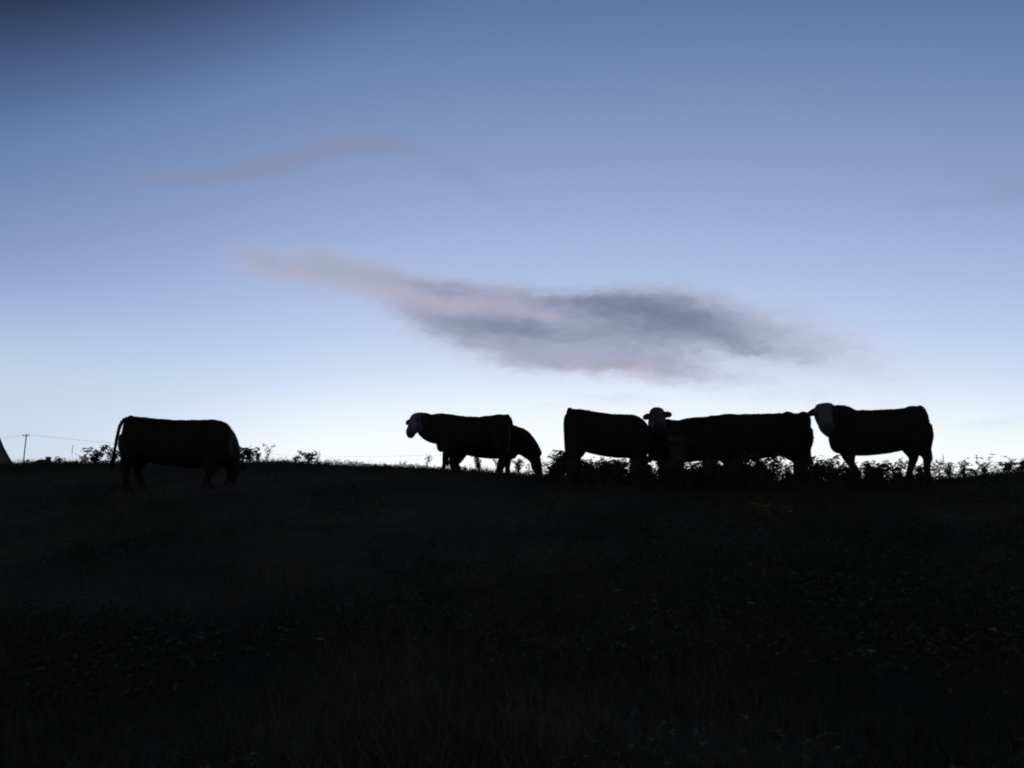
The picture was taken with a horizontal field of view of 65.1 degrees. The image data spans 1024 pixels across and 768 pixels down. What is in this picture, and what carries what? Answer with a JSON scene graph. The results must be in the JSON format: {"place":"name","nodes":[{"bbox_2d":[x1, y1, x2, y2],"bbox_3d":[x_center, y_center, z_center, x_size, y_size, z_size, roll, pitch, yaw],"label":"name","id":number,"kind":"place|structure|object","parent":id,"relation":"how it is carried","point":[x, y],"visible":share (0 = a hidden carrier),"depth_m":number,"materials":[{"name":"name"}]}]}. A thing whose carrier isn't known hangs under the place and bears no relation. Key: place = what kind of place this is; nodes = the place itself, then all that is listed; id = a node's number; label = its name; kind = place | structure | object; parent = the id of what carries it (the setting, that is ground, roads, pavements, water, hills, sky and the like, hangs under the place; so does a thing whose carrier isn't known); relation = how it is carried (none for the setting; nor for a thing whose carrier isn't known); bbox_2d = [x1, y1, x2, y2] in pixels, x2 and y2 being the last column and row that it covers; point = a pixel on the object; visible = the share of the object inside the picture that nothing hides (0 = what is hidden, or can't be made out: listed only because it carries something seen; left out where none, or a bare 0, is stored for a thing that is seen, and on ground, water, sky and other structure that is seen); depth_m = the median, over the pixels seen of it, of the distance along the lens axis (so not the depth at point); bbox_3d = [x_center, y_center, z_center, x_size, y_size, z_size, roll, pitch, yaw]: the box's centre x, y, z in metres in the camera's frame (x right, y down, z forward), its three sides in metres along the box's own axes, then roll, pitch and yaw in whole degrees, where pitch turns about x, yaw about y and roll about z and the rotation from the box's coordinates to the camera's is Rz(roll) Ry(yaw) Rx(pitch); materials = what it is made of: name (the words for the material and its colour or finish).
{"place":"outdoors","nodes":[
{"label":"outdoors","id":0,"kind":"place"},
{"bbox_2d":[0,456,1023,767],"bbox_3d":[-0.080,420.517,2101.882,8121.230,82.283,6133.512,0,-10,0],"label":"ground","id":1,"kind":"structure","parent":0,"point":[360,544],"depth_m":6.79,"materials":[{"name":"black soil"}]},
{"bbox_2d":[0,439,11,463],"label":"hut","id":2,"kind":"object","parent":1,"relation":"on","point":[4,456],"visible":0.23,"depth_m":45.40,"materials":[{"name":"black stone"}]},
{"bbox_2d":[23,433,28,459],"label":"utility pole","id":3,"kind":"object","parent":1,"relation":"on","point":[26,435],"visible":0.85,"depth_m":150.31,"materials":[{"name":"brown wood"}]},
{"bbox_2d":[37,457,51,462],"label":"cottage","id":4,"kind":"structure","parent":1,"relation":"on","point":[46,459],"depth_m":61.84,"materials":[{"name":"black tile"}]},
{"bbox_2d":[76,454,89,463],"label":"weed","id":5,"kind":"object","parent":1,"relation":"on","point":[85,459],"visible":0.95,"depth_m":16.75,"materials":[{"name":"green plant"}]},
{"bbox_2d":[80,445,109,463],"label":"bramble","id":6,"kind":"object","parent":1,"relation":"on","point":[96,453],"visible":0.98,"depth_m":16.68,"materials":[{"name":"green plant"}]},
{"bbox_2d":[104,447,119,460],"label":"bramble","id":7,"kind":"object","parent":1,"relation":"on","point":[108,453],"visible":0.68,"depth_m":16.79,"materials":[{"name":"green plant"}]},
{"bbox_2d":[110,415,246,491],"bbox_3d":[-5.660,1.177,13.552,2.175,1.305,0.875,1,-10,-8],"label":"cow","id":8,"kind":"object","parent":1,"relation":"on","point":[211,446],"visible":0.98,"depth_m":13.29},
{"bbox_2d":[239,446,246,461],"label":"weed","id":9,"kind":"object","parent":1,"relation":"on","point":[242,457],"visible":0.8,"depth_m":16.68,"materials":[{"name":"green plant"}]},
{"bbox_2d":[242,447,259,462],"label":"bramble","id":10,"kind":"object","parent":1,"relation":"on","point":[249,453],"visible":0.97,"depth_m":16.68,"materials":[{"name":"green plant"}]},
{"bbox_2d":[254,450,260,461],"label":"weed","id":11,"kind":"object","parent":1,"relation":"on","point":[257,455],"visible":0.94,"depth_m":16.77,"materials":[{"name":"green plant"}]},
{"bbox_2d":[263,445,275,460],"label":"weed","id":12,"kind":"object","parent":1,"relation":"on","point":[267,453],"visible":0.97,"depth_m":16.83,"materials":[{"name":"green plant"}]},
{"bbox_2d":[292,455,301,462],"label":"weed","id":13,"kind":"object","parent":1,"relation":"on","point":[296,458],"visible":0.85,"depth_m":16.75,"materials":[{"name":"green plant"}]},
{"bbox_2d":[297,450,316,461],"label":"bramble","id":14,"kind":"object","parent":1,"relation":"on","point":[309,458],"visible":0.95,"depth_m":16.82,"materials":[{"name":"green plant"}]},
{"bbox_2d":[316,638,323,668],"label":"wildflower","id":15,"kind":"object","parent":1,"relation":"on","point":[320,639],"visible":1,"depth_m":5.42,"materials":[{"name":"plant"}]},
{"bbox_2d":[405,412,512,471],"bbox_3d":[-1.184,1.369,17.992,2.460,1.509,0.810,1,-10,-3],"label":"cow","id":16,"kind":"object","parent":1,"relation":"on","point":[448,435],"visible":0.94,"depth_m":17.85},
{"bbox_2d":[474,455,481,469],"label":"weed","id":17,"kind":"object","parent":1,"relation":"on","point":[477,462],"visible":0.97,"depth_m":16.59,"materials":[{"name":"green plant"}]},
{"bbox_2d":[447,425,542,473],"bbox_3d":[-0.428,1.649,19.277,2.381,1.500,0.812,-1,-10,8],"label":"cow","id":18,"kind":"object","parent":1,"relation":"on","point":[526,445],"visible":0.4,"depth_m":19.05},
{"bbox_2d":[493,459,504,471],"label":"weed","id":19,"kind":"object","parent":1,"relation":"on","point":[499,468],"visible":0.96,"depth_m":16.35,"materials":[{"name":"green plant"}]},
{"bbox_2d":[0,454,1023,767],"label":"undergrowth","id":20,"kind":"object","parent":1,"relation":"on","point":[690,634],"visible":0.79,"depth_m":6.99,"materials":[{"name":"green plant"}]},
{"bbox_2d":[513,458,523,472],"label":"weed","id":21,"kind":"object","parent":1,"relation":"on","point":[519,463],"visible":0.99,"depth_m":16.09,"materials":[{"name":"green plant"}]},
{"bbox_2d":[541,458,550,480],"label":"weed","id":22,"kind":"object","parent":1,"relation":"on","point":[545,471],"visible":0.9,"depth_m":15.13,"materials":[{"name":"green plant"}]},
{"bbox_2d":[548,461,564,480],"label":"bramble","id":23,"kind":"object","parent":1,"relation":"on","point":[554,469],"visible":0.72,"depth_m":15.01,"materials":[{"name":"green plant"}]},
{"bbox_2d":[548,453,565,475],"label":"weed","id":24,"kind":"object","parent":1,"relation":"on","point":[561,456],"visible":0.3,"depth_m":15.23,"materials":[{"name":"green plant"}]},
{"bbox_2d":[550,451,571,478],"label":"weed","id":25,"kind":"object","parent":1,"relation":"on","point":[553,455],"visible":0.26,"depth_m":15.28,"materials":[{"name":"green plant"}]},
{"bbox_2d":[559,469,570,485],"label":"weed","id":26,"kind":"object","parent":1,"relation":"on","point":[566,476],"visible":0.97,"depth_m":14.27,"materials":[{"name":"green plant"}]},
{"bbox_2d":[553,447,577,474],"bbox_3d":[1.071,1.533,15.210,0.522,0.633,0.403,-6,-12,31],"label":"weed","id":27,"kind":"object","parent":1,"relation":"on","point":[567,454],"visible":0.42,"depth_m":15.18,"materials":[{"name":"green plant"}]},
{"bbox_2d":[561,471,572,485],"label":"weed","id":28,"kind":"object","parent":1,"relation":"on","point":[569,479],"visible":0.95,"depth_m":14.24,"materials":[{"name":"green plant"}]},
{"bbox_2d":[563,457,579,472],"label":"weed","id":29,"kind":"object","parent":1,"relation":"on","point":[569,462],"visible":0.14,"depth_m":14.91,"materials":[{"name":"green plant"}]},
{"bbox_2d":[561,459,582,485],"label":"weed","id":30,"kind":"object","parent":1,"relation":"on","point":[572,468],"visible":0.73,"depth_m":14.34,"materials":[{"name":"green plant"}]},
{"bbox_2d":[575,459,594,486],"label":"weed","id":31,"kind":"object","parent":1,"relation":"on","point":[587,475],"visible":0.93,"depth_m":14.19,"materials":[{"name":"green plant"}]},
{"bbox_2d":[575,457,594,462],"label":"weed","id":32,"kind":"object","parent":1,"relation":"on","point":[576,459],"visible":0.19,"depth_m":15.08,"materials":[{"name":"green plant"}]},
{"bbox_2d":[589,461,603,486],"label":"weed","id":33,"kind":"object","parent":1,"relation":"on","point":[596,475],"visible":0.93,"depth_m":14.09,"materials":[{"name":"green plant"}]},
{"bbox_2d":[597,463,608,485],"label":"weed","id":34,"kind":"object","parent":1,"relation":"on","point":[603,472],"visible":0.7,"depth_m":14.19,"materials":[{"name":"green plant"}]},
{"bbox_2d":[597,456,611,480],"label":"weed","id":35,"kind":"object","parent":1,"relation":"on","point":[602,461],"visible":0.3,"depth_m":14.65,"materials":[{"name":"green plant"}]},
{"bbox_2d":[563,407,651,465],"bbox_3d":[2.042,1.284,16.407,2.060,1.576,0.938,3,-11,-17],"label":"cow","id":36,"kind":"object","parent":1,"relation":"on","point":[610,434],"visible":0.78,"depth_m":16.10},
{"bbox_2d":[608,461,622,486],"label":"weed","id":37,"kind":"object","parent":1,"relation":"on","point":[610,470],"visible":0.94,"depth_m":14.12,"materials":[{"name":"green plant"}]},
{"bbox_2d":[612,459,627,483],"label":"weed","id":38,"kind":"object","parent":1,"relation":"on","point":[618,463],"visible":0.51,"depth_m":14.50,"materials":[{"name":"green plant"}]},
{"bbox_2d":[616,471,626,485],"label":"weed","id":39,"kind":"object","parent":1,"relation":"on","point":[623,473],"visible":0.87,"depth_m":14.19,"materials":[{"name":"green plant"}]},
{"bbox_2d":[624,456,633,482],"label":"weed","id":40,"kind":"object","parent":1,"relation":"on","point":[629,467],"visible":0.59,"depth_m":14.68,"materials":[{"name":"green plant"}]},
{"bbox_2d":[626,467,636,486],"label":"weed","id":41,"kind":"object","parent":1,"relation":"on","point":[630,475],"visible":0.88,"depth_m":14.23,"materials":[{"name":"green plant"}]},
{"bbox_2d":[636,460,653,470],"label":"weed","id":42,"kind":"object","parent":1,"relation":"on","point":[650,465],"visible":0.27,"depth_m":14.88,"materials":[{"name":"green plant"}]},
{"bbox_2d":[645,467,657,482],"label":"weed","id":43,"kind":"object","parent":1,"relation":"on","point":[650,475],"visible":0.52,"depth_m":14.35,"materials":[{"name":"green plant"}]},
{"bbox_2d":[646,465,657,484],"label":"weed","id":44,"kind":"object","parent":1,"relation":"on","point":[650,472],"visible":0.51,"depth_m":14.49,"materials":[{"name":"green plant"}]},
{"bbox_2d":[649,468,658,488],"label":"weed","id":45,"kind":"object","parent":1,"relation":"on","point":[652,469],"visible":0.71,"depth_m":14.01,"materials":[{"name":"green plant"}]},
{"bbox_2d":[657,462,674,485],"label":"weed","id":46,"kind":"object","parent":1,"relation":"on","point":[660,484],"visible":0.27,"depth_m":14.02,"materials":[{"name":"green plant"}]},
{"bbox_2d":[653,456,679,477],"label":"weed","id":47,"kind":"object","parent":1,"relation":"on","point":[657,460],"visible":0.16,"depth_m":14.92,"materials":[{"name":"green plant"}]},
{"bbox_2d":[670,456,688,467],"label":"weed","id":48,"kind":"object","parent":1,"relation":"on","point":[682,463],"visible":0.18,"depth_m":14.68,"materials":[{"name":"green plant"}]},
{"bbox_2d":[675,463,699,490],"bbox_3d":[3.035,1.644,13.916,0.440,0.509,0.412,-1,-10,3],"label":"weed","id":49,"kind":"object","parent":1,"relation":"on","point":[685,480],"visible":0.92,"depth_m":13.87,"materials":[{"name":"green plant"}]},
{"bbox_2d":[643,407,737,464],"bbox_3d":[3.850,1.386,17.248,2.273,1.762,1.184,3,-11,-16],"label":"cow","id":50,"kind":"object","parent":1,"relation":"on","point":[659,423],"visible":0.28,"depth_m":17.01},
{"bbox_2d":[682,464,698,489],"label":"weed","id":51,"kind":"object","parent":1,"relation":"on","point":[694,481],"visible":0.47,"depth_m":14.06,"materials":[{"name":"green plant"}]},
{"bbox_2d":[684,459,709,477],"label":"weed","id":52,"kind":"object","parent":1,"relation":"on","point":[696,463],"visible":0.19,"depth_m":14.82,"materials":[{"name":"green plant"}]},
{"bbox_2d":[697,460,720,489],"bbox_3d":[3.498,1.624,14.102,0.464,0.543,0.434,-8,-13,36],"label":"weed","id":53,"kind":"object","parent":1,"relation":"on","point":[717,461],"visible":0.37,"depth_m":13.99,"materials":[{"name":"green plant"}]},
{"bbox_2d":[701,456,721,466],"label":"weed","id":54,"kind":"object","parent":1,"relation":"on","point":[711,460],"visible":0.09,"depth_m":14.95,"materials":[{"name":"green plant"}]},
{"bbox_2d":[664,411,813,474],"bbox_3d":[4.508,1.269,15.928,2.972,1.486,0.986,0,-10,0],"label":"cow","id":55,"kind":"object","parent":1,"relation":"on","point":[726,437],"visible":0.84,"depth_m":15.65},
{"bbox_2d":[729,451,755,488],"bbox_3d":[4.142,1.545,14.209,0.516,0.718,0.460,5,-12,-27],"label":"weed","id":56,"kind":"object","parent":1,"relation":"on","point":[744,460],"visible":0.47,"depth_m":14.14,"materials":[{"name":"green plant"}]},
{"bbox_2d":[742,502,757,514],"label":"weed","id":57,"kind":"object","parent":1,"relation":"on","point":[750,507],"visible":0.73,"depth_m":12.04,"materials":[{"name":"green plant"}]},
{"bbox_2d":[747,602,754,627],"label":"wildflower","id":58,"kind":"object","parent":1,"relation":"on","point":[750,603],"visible":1,"depth_m":6.39,"materials":[{"name":"plant"}]},
{"bbox_2d":[745,458,766,487],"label":"weed","id":59,"kind":"object","parent":1,"relation":"on","point":[759,466],"visible":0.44,"depth_m":14.05,"materials":[{"name":"black plant"}]},
{"bbox_2d":[748,452,770,470],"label":"weed","id":60,"kind":"object","parent":1,"relation":"on","point":[762,460],"visible":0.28,"depth_m":14.92,"materials":[{"name":"black plant"}]},
{"bbox_2d":[754,502,773,517],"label":"weed","id":61,"kind":"object","parent":1,"relation":"on","point":[766,508],"visible":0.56,"depth_m":11.83,"materials":[{"name":"green plant"}]},
{"bbox_2d":[762,468,773,485],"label":"weed","id":62,"kind":"object","parent":1,"relation":"on","point":[768,477],"visible":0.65,"depth_m":14.45,"materials":[{"name":"black plant"}]},
{"bbox_2d":[766,468,779,484],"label":"weed","id":63,"kind":"object","parent":1,"relation":"on","point":[773,476],"visible":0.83,"depth_m":14.49,"materials":[{"name":"black plant"}]},
{"bbox_2d":[763,452,787,481],"bbox_3d":[4.857,1.564,14.936,0.383,0.618,0.496,10,-14,-44],"label":"weed","id":64,"kind":"object","parent":1,"relation":"on","point":[775,460],"visible":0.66,"depth_m":14.88,"materials":[{"name":"black plant"}]},
{"bbox_2d":[772,459,783,482],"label":"weed","id":65,"kind":"object","parent":1,"relation":"on","point":[781,467],"visible":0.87,"depth_m":14.64,"materials":[{"name":"black plant"}]},
{"bbox_2d":[778,504,796,517],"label":"weed","id":66,"kind":"object","parent":1,"relation":"on","point":[786,511],"visible":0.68,"depth_m":11.72,"materials":[{"name":"green plant"}]},
{"bbox_2d":[783,463,792,477],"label":"weed","id":67,"kind":"object","parent":1,"relation":"on","point":[789,468],"visible":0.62,"depth_m":14.96,"materials":[{"name":"black plant"}]},
{"bbox_2d":[782,470,802,487],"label":"weed","id":68,"kind":"object","parent":1,"relation":"on","point":[795,477],"visible":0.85,"depth_m":14.23,"materials":[{"name":"black plant"}]},
{"bbox_2d":[805,455,840,485],"bbox_3d":[5.690,1.597,14.644,0.555,0.594,0.519,1,-10,-4],"label":"weed","id":69,"kind":"object","parent":1,"relation":"on","point":[830,465],"visible":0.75,"depth_m":14.60,"materials":[{"name":"black plant"}]},
{"bbox_2d":[816,464,832,485],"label":"weed","id":70,"kind":"object","parent":1,"relation":"on","point":[829,480],"visible":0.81,"depth_m":14.44,"materials":[{"name":"black plant"}]},
{"bbox_2d":[824,467,840,485],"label":"bramble","id":71,"kind":"object","parent":1,"relation":"on","point":[836,474],"visible":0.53,"depth_m":14.38,"materials":[{"name":"black plant"}]},
{"bbox_2d":[825,467,839,488],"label":"weed","id":72,"kind":"object","parent":1,"relation":"on","point":[832,476],"visible":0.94,"depth_m":14.05,"materials":[{"name":"black plant"}]},
{"bbox_2d":[831,457,858,491],"bbox_3d":[5.790,1.591,13.937,0.358,0.639,0.459,10,-14,-43],"label":"weed","id":73,"kind":"object","parent":1,"relation":"on","point":[846,474],"visible":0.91,"depth_m":13.92,"materials":[{"name":"black plant"}]},
{"bbox_2d":[848,467,863,490],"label":"weed","id":74,"kind":"object","parent":1,"relation":"on","point":[856,476],"visible":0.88,"depth_m":13.97,"materials":[{"name":"black plant"}]},
{"bbox_2d":[857,464,879,491],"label":"weed","id":75,"kind":"object","parent":1,"relation":"on","point":[873,471],"visible":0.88,"depth_m":14.01,"materials":[{"name":"black plant"}]},
{"bbox_2d":[807,402,934,478],"bbox_3d":[6.771,1.110,15.161,2.430,1.530,0.958,2,-10,-9],"label":"cow","id":76,"kind":"object","parent":1,"relation":"on","point":[849,431],"visible":0.94,"depth_m":14.98},
{"bbox_2d":[867,649,875,682],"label":"wildflower","id":77,"kind":"object","parent":1,"relation":"on","point":[870,651],"visible":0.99,"depth_m":5.16,"materials":[{"name":"plant"}]},
{"bbox_2d":[860,461,888,474],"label":"bramble","id":78,"kind":"object","parent":1,"relation":"on","point":[863,463],"visible":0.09,"depth_m":15.04,"materials":[{"name":"black plant"}]},
{"bbox_2d":[864,461,889,472],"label":"weed","id":79,"kind":"object","parent":1,"relation":"on","point":[878,467],"visible":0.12,"depth_m":14.63,"materials":[{"name":"black plant"}]},
{"bbox_2d":[865,464,892,486],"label":"bramble","id":80,"kind":"object","parent":1,"relation":"on","point":[879,476],"visible":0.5,"depth_m":14.32,"materials":[{"name":"black plant"}]},
{"bbox_2d":[884,461,902,488],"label":"weed","id":81,"kind":"object","parent":1,"relation":"on","point":[888,472],"visible":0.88,"depth_m":14.13,"materials":[{"name":"black plant"}]},
{"bbox_2d":[885,458,908,488],"bbox_3d":[6.833,1.611,14.242,0.317,0.578,0.406,10,-14,-43],"label":"weed","id":82,"kind":"object","parent":1,"relation":"on","point":[899,465],"visible":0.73,"depth_m":14.22,"materials":[{"name":"black plant"}]},
{"bbox_2d":[894,474,902,491],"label":"weed","id":83,"kind":"object","parent":1,"relation":"on","point":[898,482],"visible":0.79,"depth_m":14.00,"materials":[{"name":"black plant"}]},
{"bbox_2d":[903,475,912,486],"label":"weed","id":84,"kind":"object","parent":1,"relation":"on","point":[906,481],"visible":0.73,"depth_m":14.30,"materials":[{"name":"black plant"}]},
{"bbox_2d":[904,460,915,478],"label":"weed","id":85,"kind":"object","parent":1,"relation":"on","point":[912,470],"visible":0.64,"depth_m":14.72,"materials":[{"name":"black plant"}]},
{"bbox_2d":[906,473,927,487],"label":"bramble","id":86,"kind":"object","parent":1,"relation":"on","point":[917,478],"visible":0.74,"depth_m":14.16,"materials":[{"name":"black plant"}]},
{"bbox_2d":[908,464,928,485],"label":"weed","id":87,"kind":"object","parent":1,"relation":"on","point":[918,471],"visible":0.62,"depth_m":14.58,"materials":[{"name":"black plant"}]},
{"bbox_2d":[913,463,930,479],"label":"weed","id":88,"kind":"object","parent":1,"relation":"on","point":[921,468],"visible":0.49,"depth_m":14.78,"materials":[{"name":"black plant"}]},
{"bbox_2d":[917,469,934,487],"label":"weed","id":89,"kind":"object","parent":1,"relation":"on","point":[928,475],"visible":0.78,"depth_m":14.24,"materials":[{"name":"black plant"}]},
{"bbox_2d":[926,460,943,481],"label":"weed","id":90,"kind":"object","parent":1,"relation":"on","point":[932,466],"visible":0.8,"depth_m":14.90,"materials":[{"name":"black plant"}]},
{"bbox_2d":[936,459,944,475],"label":"weed","id":91,"kind":"object","parent":1,"relation":"on","point":[941,467],"visible":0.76,"depth_m":15.12,"materials":[{"name":"black plant"}]},
{"bbox_2d":[942,462,956,474],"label":"weed","id":92,"kind":"object","parent":1,"relation":"on","point":[946,468],"visible":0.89,"depth_m":15.11,"materials":[{"name":"black plant"}]},
{"bbox_2d":[956,459,968,475],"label":"weed","id":93,"kind":"object","parent":1,"relation":"on","point":[963,469],"visible":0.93,"depth_m":15.12,"materials":[{"name":"black plant"}]},
{"bbox_2d":[967,468,982,473],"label":"weed","id":94,"kind":"object","parent":1,"relation":"on","point":[970,470],"visible":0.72,"depth_m":15.14,"materials":[{"name":"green plant"}]},
{"bbox_2d":[975,461,990,474],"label":"weed","id":95,"kind":"object","parent":1,"relation":"on","point":[982,465],"visible":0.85,"depth_m":15.14,"materials":[{"name":"black plant"}]},
{"bbox_2d":[998,460,1017,472],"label":"bramble","id":96,"kind":"object","parent":1,"relation":"on","point":[1007,466],"visible":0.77,"depth_m":15.14,"materials":[{"name":"black plant"}]},
{"bbox_2d":[1017,458,1023,470],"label":"bramble","id":97,"kind":"object","parent":1,"relation":"on","point":[1021,462],"visible":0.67,"depth_m":15.11,"materials":[{"name":"black plant"}]},
{"bbox_2d":[0,0,1023,480],"label":"sky","id":98,"kind":"structure","parent":0,"point":[321,226],"materials":[{"name":"blue"}]}
]}

